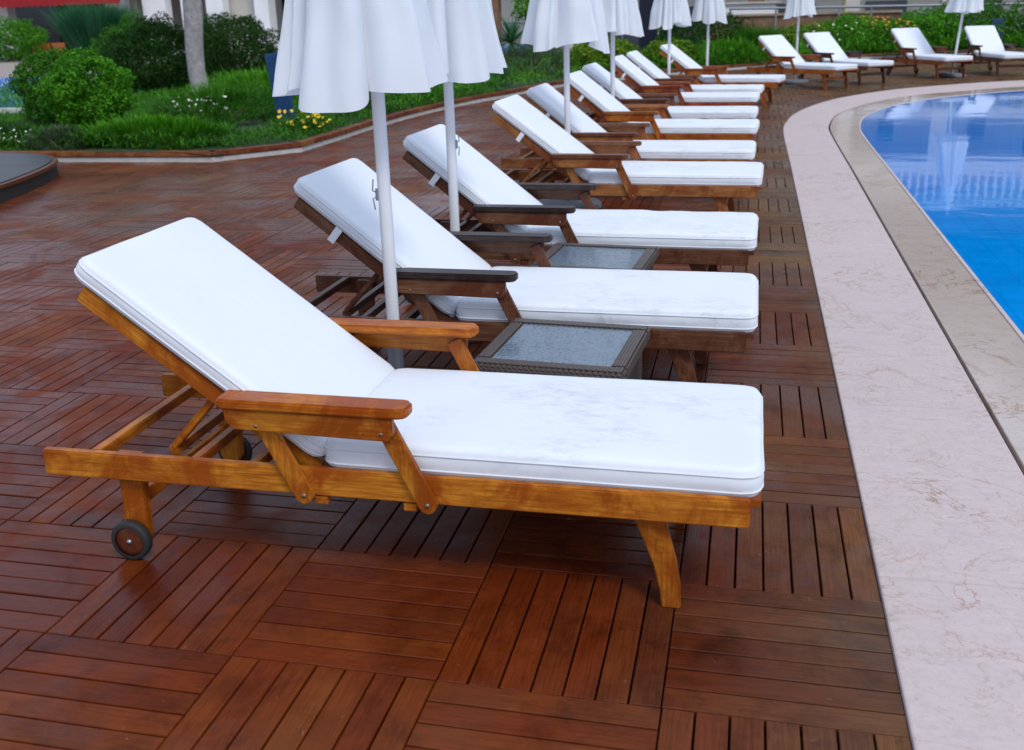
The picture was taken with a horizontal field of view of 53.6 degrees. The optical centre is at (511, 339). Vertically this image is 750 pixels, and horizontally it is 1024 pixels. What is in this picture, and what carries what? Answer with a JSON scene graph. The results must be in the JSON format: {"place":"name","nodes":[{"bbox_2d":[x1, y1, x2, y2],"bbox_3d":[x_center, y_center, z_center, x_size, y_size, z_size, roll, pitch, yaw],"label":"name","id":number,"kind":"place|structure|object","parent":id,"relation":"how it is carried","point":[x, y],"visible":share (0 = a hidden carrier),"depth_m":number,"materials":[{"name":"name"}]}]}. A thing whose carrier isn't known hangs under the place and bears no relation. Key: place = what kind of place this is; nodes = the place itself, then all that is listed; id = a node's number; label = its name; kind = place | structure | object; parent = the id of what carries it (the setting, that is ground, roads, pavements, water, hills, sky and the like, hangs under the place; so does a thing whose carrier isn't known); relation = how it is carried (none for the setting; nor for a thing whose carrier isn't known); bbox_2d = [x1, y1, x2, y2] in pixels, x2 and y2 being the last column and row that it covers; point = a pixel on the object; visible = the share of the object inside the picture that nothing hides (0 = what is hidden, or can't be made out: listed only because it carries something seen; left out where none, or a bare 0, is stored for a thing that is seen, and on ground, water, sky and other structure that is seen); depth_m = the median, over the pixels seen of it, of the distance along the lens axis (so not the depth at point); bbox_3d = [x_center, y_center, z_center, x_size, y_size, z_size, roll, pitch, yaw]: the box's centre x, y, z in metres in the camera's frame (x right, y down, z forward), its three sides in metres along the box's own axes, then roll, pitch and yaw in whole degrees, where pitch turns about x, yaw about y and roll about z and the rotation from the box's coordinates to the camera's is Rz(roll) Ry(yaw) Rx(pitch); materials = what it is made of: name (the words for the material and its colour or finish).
{"place":"outdoors","nodes":[
{"label":"outdoors","id":0,"kind":"place"},
{"bbox_2d":[0,89,148,107],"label":"second pool water","id":1,"kind":"structure","parent":0,"point":[10,103],"depth_m":17.14,"materials":[{"name":"teal liquid"}]},
{"bbox_2d":[0,53,258,79],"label":"terrace","id":2,"kind":"structure","parent":0,"point":[7,68],"depth_m":25.02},
{"bbox_2d":[0,77,39,88],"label":"tiled pool wall","id":3,"kind":"structure","parent":2,"relation":"attached to","point":[3,80],"depth_m":20.56,"materials":[{"name":"tile"}]},
{"bbox_2d":[0,14,49,61],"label":"round bush","id":4,"kind":"object","parent":2,"relation":"on","point":[15,28],"visible":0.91,"depth_m":28.55,"materials":[{"name":"green plant"}]},
{"bbox_2d":[32,42,65,56],"bbox_3d":[-13.437,-8.391,29.434,0.660,0.440,0.660,2,19,13],"label":"wooden planter","id":5,"kind":"object","parent":2,"relation":"on","point":[56,45],"visible":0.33,"depth_m":29.15,"materials":[{"name":"orange wood"}]},
{"bbox_2d":[41,0,146,70],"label":"ornamental grass","id":6,"kind":"object","parent":2,"relation":"on","point":[78,27],"depth_m":21.77,"materials":[{"name":"green plant"}]},
{"bbox_2d":[0,0,284,57],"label":"restaurant building","id":7,"kind":"structure","parent":0,"point":[268,14],"depth_m":30.46,"materials":[{"name":"beige glass"}]},
{"bbox_2d":[0,58,1023,749],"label":"deck","id":8,"kind":"structure","parent":0,"point":[222,618],"depth_m":2.70,"materials":[{"name":"brown wood"}]},
{"bbox_2d":[0,153,57,202],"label":"raised platform","id":9,"kind":"structure","parent":8,"relation":"on","point":[22,174],"depth_m":9.24,"materials":[{"name":"grey wood"}]},
{"bbox_2d":[272,0,447,369],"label":"parasol","id":10,"kind":"object","parent":8,"relation":"on","point":[338,56],"visible":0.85,"depth_m":3.01,"materials":[{"name":"fabric"}]},
{"bbox_2d":[42,217,764,607],"bbox_3d":[-0.284,0.141,2.799,1.909,0.849,0.716,2,19,13],"label":"sun lounger","id":11,"kind":"object","parent":8,"relation":"on","point":[296,383],"visible":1,"depth_m":2.62,"materials":[{"name":"white fabric"}]},
{"bbox_2d":[416,0,506,342],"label":"parasol","id":12,"kind":"object","parent":8,"relation":"on","point":[468,40],"visible":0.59,"depth_m":4.21,"materials":[{"name":"fabric"}]},
{"bbox_2d":[0,48,1023,161],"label":"planter kerb","id":13,"kind":"structure","parent":8,"relation":"on","point":[312,142],"depth_m":10.98,"materials":[{"name":"concrete"}]},
{"bbox_2d":[294,158,758,382],"bbox_3d":[-0.012,-0.254,3.989,1.917,0.844,0.716,3,19,13],"label":"sun lounger","id":14,"kind":"object","parent":8,"relation":"on","point":[442,273],"visible":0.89,"depth_m":3.80,"materials":[{"name":"white fabric"}]},
{"bbox_2d":[474,318,649,379],"bbox_3d":[0.177,0.184,3.395,0.490,0.370,0.490,4,19,17],"label":"side table","id":15,"kind":"object","parent":8,"relation":"on","point":[559,348],"visible":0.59,"depth_m":3.29,"materials":[{"name":"glass"}]},
{"bbox_2d":[520,0,609,209],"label":"parasol","id":16,"kind":"object","parent":8,"relation":"on","point":[551,24],"visible":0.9,"depth_m":6.95,"materials":[{"name":"fabric"}]},
{"bbox_2d":[402,124,758,303],"bbox_3d":[0.270,-0.645,5.158,1.916,0.844,0.716,3,19,13],"label":"sun lounger","id":17,"kind":"object","parent":8,"relation":"on","point":[492,197],"visible":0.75,"depth_m":4.95,"materials":[{"name":"white fabric"}]},
{"bbox_2d":[529,242,658,269],"bbox_3d":[0.374,-0.195,4.535,0.490,0.370,0.490,4,19,17],"label":"side table","id":18,"kind":"object","parent":8,"relation":"on","point":[593,256],"visible":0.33,"depth_m":4.50,"materials":[{"name":"grey glass"}]},
{"bbox_2d":[602,0,643,97],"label":"parasol","id":19,"kind":"object","parent":8,"relation":"on","point":[622,17],"visible":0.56,"depth_m":9.47,"materials":[{"name":"fabric"}]},
{"bbox_2d":[492,94,763,211],"bbox_3d":[0.707,-1.195,6.790,1.904,0.849,0.716,3,19,14],"label":"sun lounger","id":20,"kind":"object","parent":8,"relation":"on","point":[608,171],"visible":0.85,"depth_m":6.58,"materials":[{"name":"white fabric"}]},
{"bbox_2d":[501,83,755,182],"bbox_3d":[0.912,-1.547,7.854,1.909,0.844,0.716,3,19,15],"label":"sun lounger","id":21,"kind":"object","parent":8,"relation":"on","point":[546,99],"visible":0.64,"depth_m":7.66,"materials":[{"name":"white fabric"}]},
{"bbox_2d":[570,70,759,139],"bbox_3d":[1.280,-2.031,9.297,1.917,0.844,0.716,3,19,16],"label":"sun lounger","id":22,"kind":"object","parent":8,"relation":"on","point":[597,99],"visible":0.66,"depth_m":9.05,"materials":[{"name":"white fabric"}]},
{"bbox_2d":[582,62,758,122],"bbox_3d":[1.556,-2.420,10.453,1.912,0.849,0.716,3,19,16],"label":"sun lounger","id":23,"kind":"object","parent":8,"relation":"on","point":[600,76],"visible":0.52,"depth_m":10.27,"materials":[{"name":"white fabric"}]},
{"bbox_2d":[649,0,691,74],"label":"parasol","id":24,"kind":"object","parent":8,"relation":"on","point":[667,14],"visible":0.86,"depth_m":13.27,"materials":[{"name":"fabric"}]},
{"bbox_2d":[615,55,759,105],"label":"sun lounger","id":25,"kind":"object","parent":8,"relation":"on","point":[634,75],"visible":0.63,"depth_m":11.82,"materials":[{"name":"white fabric"}]},
{"bbox_2d":[626,50,763,94],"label":"sun lounger","id":26,"kind":"object","parent":8,"relation":"on","point":[650,69],"visible":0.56,"depth_m":12.94,"materials":[{"name":"white fabric"}]},
{"bbox_2d":[691,0,726,65],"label":"parasol","id":27,"kind":"object","parent":8,"relation":"on","point":[708,12],"visible":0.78,"depth_m":15.51,"materials":[{"name":"fabric"}]},
{"bbox_2d":[660,44,785,105],"bbox_3d":[2.998,-3.898,14.834,1.908,0.849,0.716,6,20,22],"label":"sun lounger","id":28,"kind":"object","parent":8,"relation":"on","point":[683,62],"visible":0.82,"depth_m":14.62,"materials":[{"name":"white fabric"}]},
{"bbox_2d":[784,0,816,83],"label":"parasol","id":29,"kind":"object","parent":8,"relation":"on","point":[797,8],"visible":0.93,"depth_m":17.70,"materials":[{"name":"fabric"}]},
{"bbox_2d":[747,35,858,89],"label":"sun lounger","id":30,"kind":"object","parent":8,"relation":"on","point":[783,54],"visible":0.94,"depth_m":17.21,"materials":[{"name":"white fabric"}]},
{"bbox_2d":[798,32,894,84],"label":"sun lounger","id":31,"kind":"object","parent":8,"relation":"on","point":[826,47],"visible":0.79,"depth_m":18.02,"materials":[{"name":"white fabric"}]},
{"bbox_2d":[882,28,973,78],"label":"sun lounger","id":32,"kind":"object","parent":8,"relation":"on","point":[915,47],"visible":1,"depth_m":18.83,"materials":[{"name":"white fabric"}]},
{"bbox_2d":[938,0,983,76],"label":"parasol","id":33,"kind":"object","parent":8,"relation":"on","point":[962,7],"visible":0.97,"depth_m":18.09,"materials":[{"name":"fabric"}]},
{"bbox_2d":[957,25,1023,75],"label":"sun lounger","id":34,"kind":"object","parent":8,"relation":"on","point":[986,44],"visible":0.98,"depth_m":19.07,"materials":[{"name":"white fabric"}]},
{"bbox_2d":[0,43,1023,154],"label":"soil","id":35,"kind":"structure","parent":0,"point":[153,149],"depth_m":12.52,"materials":[{"name":"brown soil"}]},
{"bbox_2d":[0,124,39,149],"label":"white flowers","id":36,"kind":"object","parent":35,"relation":"on","point":[10,143],"visible":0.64,"depth_m":11.33,"materials":[{"name":"green plant"}]},
{"bbox_2d":[0,116,41,144],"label":"flowers","id":37,"kind":"object","parent":35,"relation":"on","point":[5,127],"visible":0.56,"depth_m":11.58,"materials":[{"name":"green plant"}]},
{"bbox_2d":[8,46,91,126],"bbox_3d":[-5.922,-3.236,13.055,1.099,1.063,1.082,2,19,13],"label":"round bush","id":38,"kind":"object","parent":35,"relation":"on","point":[30,98],"visible":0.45,"depth_m":12.76,"materials":[{"name":"green plant"}]},
{"bbox_2d":[17,121,98,150],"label":"shrub","id":39,"kind":"object","parent":35,"relation":"on","point":[52,130],"visible":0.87,"depth_m":11.03,"materials":[{"name":"green plant"}]},
{"bbox_2d":[32,45,135,134],"bbox_3d":[-4.869,-2.827,11.656,1.129,1.093,1.030,-7,19,-14],"label":"round bush","id":40,"kind":"object","parent":35,"relation":"on","point":[87,101],"visible":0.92,"depth_m":11.39,"materials":[{"name":"green plant"}]},
{"bbox_2d":[89,9,179,82],"bbox_3d":[-7.940,-6.136,21.317,1.929,1.556,1.778,-12,21,-30],"label":"dark bush","id":41,"kind":"object","parent":35,"relation":"on","point":[103,40],"visible":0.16,"depth_m":20.92,"materials":[{"name":"green plant"}]},
{"bbox_2d":[97,11,211,93],"bbox_3d":[-6.516,-5.176,18.373,1.904,1.504,1.920,2,19,13],"label":"dark bush","id":42,"kind":"object","parent":35,"relation":"on","point":[175,70],"visible":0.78,"depth_m":17.92,"materials":[{"name":"green plant"}]},
{"bbox_2d":[72,107,243,149],"bbox_3d":[-3.942,-2.289,11.100,2.177,0.612,1.058,2,19,13],"label":"shrub","id":43,"kind":"object","parent":35,"relation":"on","point":[187,127],"visible":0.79,"depth_m":10.94,"materials":[{"name":"green plant"}]},
{"bbox_2d":[182,0,208,91],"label":"tree","id":44,"kind":"object","parent":35,"relation":"on","point":[193,22],"visible":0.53,"depth_m":16.74,"materials":[{"name":"grey plant"}]},
{"bbox_2d":[166,90,239,123],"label":"white flowers","id":45,"kind":"object","parent":35,"relation":"on","point":[213,112],"visible":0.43,"depth_m":13.04,"materials":[{"name":"green plant"}]},
{"bbox_2d":[173,9,240,65],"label":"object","id":46,"kind":"object","parent":35,"relation":"on","point":[212,30],"depth_m":23.75,"materials":[{"name":"green plant"}]},
{"bbox_2d":[130,78,286,124],"bbox_3d":[-3.907,-3.099,13.328,2.357,0.678,1.556,2,19,13],"label":"shrub","id":47,"kind":"object","parent":35,"relation":"on","point":[233,95],"visible":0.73,"depth_m":13.09,"materials":[{"name":"green plant"}]},
{"bbox_2d":[182,11,280,81],"bbox_3d":[-6.079,-6.258,21.689,2.348,1.472,2.302,2,19,13],"label":"dark bush","id":48,"kind":"object","parent":35,"relation":"on","point":[254,31],"visible":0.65,"depth_m":21.27,"materials":[{"name":"green plant"}]},
{"bbox_2d":[186,66,298,106],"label":"shrub","id":49,"kind":"object","parent":35,"relation":"on","point":[252,77],"visible":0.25,"depth_m":15.56,"materials":[{"name":"green plant"}]},
{"bbox_2d":[0,77,509,150],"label":"ground cover","id":50,"kind":"object","parent":35,"relation":"on","point":[241,132],"visible":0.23,"depth_m":12.17,"materials":[{"name":"green plant"}]},
{"bbox_2d":[264,52,295,120],"bbox_3d":[-2.946,-3.184,12.908,0.240,0.920,0.054,-4,17,15],"label":"blue panel","id":51,"kind":"object","parent":35,"relation":"on","point":[280,102],"visible":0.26,"depth_m":12.91,"materials":[{"name":"plastic"}]},
{"bbox_2d":[273,103,348,135],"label":"yellow flowers","id":52,"kind":"object","parent":35,"relation":"on","point":[297,119],"visible":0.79,"depth_m":11.89,"materials":[{"name":"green plant"}]},
{"bbox_2d":[333,91,399,115],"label":"shrub","id":53,"kind":"object","parent":35,"relation":"on","point":[370,105],"visible":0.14,"depth_m":13.91,"materials":[{"name":"green plant"}]},
{"bbox_2d":[0,45,770,113],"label":"ground cover","id":54,"kind":"object","parent":35,"relation":"on","point":[413,95],"visible":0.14,"depth_m":18.30,"materials":[{"name":"green plant"}]},
{"bbox_2d":[387,86,442,100],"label":"shrub","id":55,"kind":"object","parent":35,"relation":"on","point":[433,90],"visible":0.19,"depth_m":15.54,"materials":[{"name":"green plant"}]},
{"bbox_2d":[442,60,512,87],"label":"lavender bush","id":56,"kind":"object","parent":35,"relation":"on","point":[505,71],"visible":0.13,"depth_m":18.02,"materials":[{"name":"green plant"}]},
{"bbox_2d":[497,16,528,55],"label":"yucca","id":57,"kind":"object","parent":35,"relation":"on","point":[510,34],"visible":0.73,"depth_m":25.88,"materials":[{"name":"green plant"}]},
{"bbox_2d":[501,45,525,55],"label":"tiled pool wall","id":58,"kind":"structure","parent":35,"relation":"on","point":[505,46],"depth_m":28.67,"materials":[{"name":"tile"}]},
{"bbox_2d":[510,0,541,55],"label":"leafy plant","id":59,"kind":"object","parent":35,"relation":"on","point":[525,3],"visible":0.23,"depth_m":27.56,"materials":[{"name":"green plant"}]},
{"bbox_2d":[498,43,573,79],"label":"lavender bush","id":60,"kind":"object","parent":35,"relation":"on","point":[525,52],"visible":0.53,"depth_m":19.82,"materials":[{"name":"green plant"}]},
{"bbox_2d":[501,21,622,45],"bbox_3d":[1.461,-8.603,29.024,3.600,1.050,0.060,2,19,13],"label":"steel railing","id":61,"kind":"object","parent":35,"relation":"on","point":[524,22],"visible":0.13,"depth_m":29.18,"materials":[{"name":"silver metal"}]},
{"bbox_2d":[555,36,642,72],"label":"yellow shrub","id":62,"kind":"object","parent":35,"relation":"on","point":[585,51],"visible":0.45,"depth_m":20.60,"materials":[{"name":"green plant"}]},
{"bbox_2d":[639,0,657,51],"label":"navy column","id":63,"kind":"structure","parent":35,"relation":"on","point":[648,37],"depth_m":26.75,"materials":[{"name":"paint"}]},
{"bbox_2d":[643,36,697,67],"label":"yellow shrub","id":64,"kind":"object","parent":35,"relation":"on","point":[678,43],"visible":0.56,"depth_m":22.09,"materials":[{"name":"green plant"}]},
{"bbox_2d":[655,11,757,59],"bbox_3d":[4.706,-7.438,24.725,2.532,1.235,2.719,2,19,13],"label":"dark bush","id":65,"kind":"object","parent":35,"relation":"on","point":[701,34],"visible":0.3,"depth_m":24.12,"materials":[{"name":"green plant"}]},
{"bbox_2d":[690,34,773,65],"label":"shrub","id":66,"kind":"object","parent":35,"relation":"on","point":[735,44],"visible":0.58,"depth_m":22.55,"materials":[{"name":"green plant"}]},
{"bbox_2d":[719,23,786,59],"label":"ornamental grass","id":67,"kind":"object","parent":35,"relation":"on","point":[753,34],"depth_m":23.80,"materials":[{"name":"green plant"}]},
{"bbox_2d":[777,22,841,53],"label":"hedge shrub","id":68,"kind":"object","parent":35,"relation":"on","point":[791,30],"visible":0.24,"depth_m":25.38,"materials":[{"name":"green plant"}]},
{"bbox_2d":[808,22,875,53],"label":"white flowers","id":69,"kind":"object","parent":35,"relation":"on","point":[846,38],"visible":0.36,"depth_m":24.89,"materials":[{"name":"green plant"}]},
{"bbox_2d":[813,11,902,52],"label":"hedge shrub","id":70,"kind":"object","parent":35,"relation":"on","point":[861,24],"visible":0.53,"depth_m":25.34,"materials":[{"name":"green plant"}]},
{"bbox_2d":[694,24,1023,65],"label":"ground cover","id":71,"kind":"object","parent":35,"relation":"on","point":[850,45],"visible":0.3,"depth_m":24.87,"materials":[{"name":"green plant"}]},
{"bbox_2d":[729,2,1023,30],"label":"steel railing","id":72,"kind":"object","parent":35,"relation":"on","point":[839,7],"visible":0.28,"depth_m":27.97,"materials":[{"name":"silver metal"}]},
{"bbox_2d":[851,11,927,52],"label":"shrub","id":73,"kind":"object","parent":35,"relation":"on","point":[888,22],"visible":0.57,"depth_m":25.08,"materials":[{"name":"green plant"}]},
{"bbox_2d":[863,6,965,50],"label":"hedge shrub","id":74,"kind":"object","parent":35,"relation":"on","point":[940,18],"visible":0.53,"depth_m":25.38,"materials":[{"name":"green plant"}]},
{"bbox_2d":[912,0,1019,48],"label":"hedge shrub","id":75,"kind":"object","parent":35,"relation":"on","point":[981,21],"visible":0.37,"depth_m":25.86,"materials":[{"name":"green plant"}]},
{"bbox_2d":[991,19,1004,41],"bbox_3d":[12.252,-7.725,25.633,0.300,0.750,0.054,2,19,13],"label":"blue panel","id":76,"kind":"object","parent":35,"relation":"on","point":[996,21],"visible":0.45,"depth_m":25.54,"materials":[{"name":"plastic"}]},
{"bbox_2d":[1003,0,1023,43],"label":"hedge shrub","id":77,"kind":"object","parent":35,"relation":"on","point":[1018,20],"visible":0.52,"depth_m":26.14,"materials":[{"name":"green plant"}]},
{"bbox_2d":[582,70,874,749],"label":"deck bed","id":78,"kind":"object","parent":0,"point":[729,732],"visible":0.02,"depth_m":2.75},
{"bbox_2d":[861,122,1023,334],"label":"swimming pool water","id":79,"kind":"structure","parent":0,"point":[964,187],"depth_m":14.36,"materials":[{"name":"liquid"}]},
{"bbox_2d":[859,90,1023,342],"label":"pool edge lip","id":80,"kind":"object","parent":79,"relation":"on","point":[1014,327],"visible":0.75,"depth_m":6.06,"materials":[{"name":"beige stone"}]},
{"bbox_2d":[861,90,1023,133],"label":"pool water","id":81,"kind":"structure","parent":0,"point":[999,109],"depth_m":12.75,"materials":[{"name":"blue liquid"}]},
{"label":"ground","id":82,"kind":"structure","parent":0,"visible":0},
{"bbox_2d":[0,107,38,112],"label":"second pool edge","id":83,"kind":"object","parent":82,"relation":"on","point":[11,109],"depth_m":15.64,"materials":[{"name":"concrete"}]},
{"bbox_2d":[725,1,780,14],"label":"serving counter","id":84,"kind":"object","parent":82,"relation":"on","point":[749,4],"visible":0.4,"depth_m":30.81,"materials":[{"name":"white"}]},
{"bbox_2d":[491,0,1023,50],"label":"hotel building","id":85,"kind":"structure","parent":82,"relation":"on","point":[503,8],"depth_m":34.05,"materials":[{"name":"paint"}]},
{"bbox_2d":[705,10,902,39],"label":"garden wall","id":86,"kind":"structure","parent":82,"relation":"on","point":[764,19],"depth_m":29.74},
{"bbox_2d":[783,80,1023,749],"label":"pool coping","id":87,"kind":"object","parent":82,"relation":"on","point":[939,475],"visible":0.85,"depth_m":3.16,"materials":[{"name":"stone"}]},
{"bbox_2d":[830,86,1023,474],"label":"pool ledge","id":88,"kind":"object","parent":82,"relation":"on","point":[984,340],"visible":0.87,"depth_m":5.14,"materials":[{"name":"stone"}]}
]}

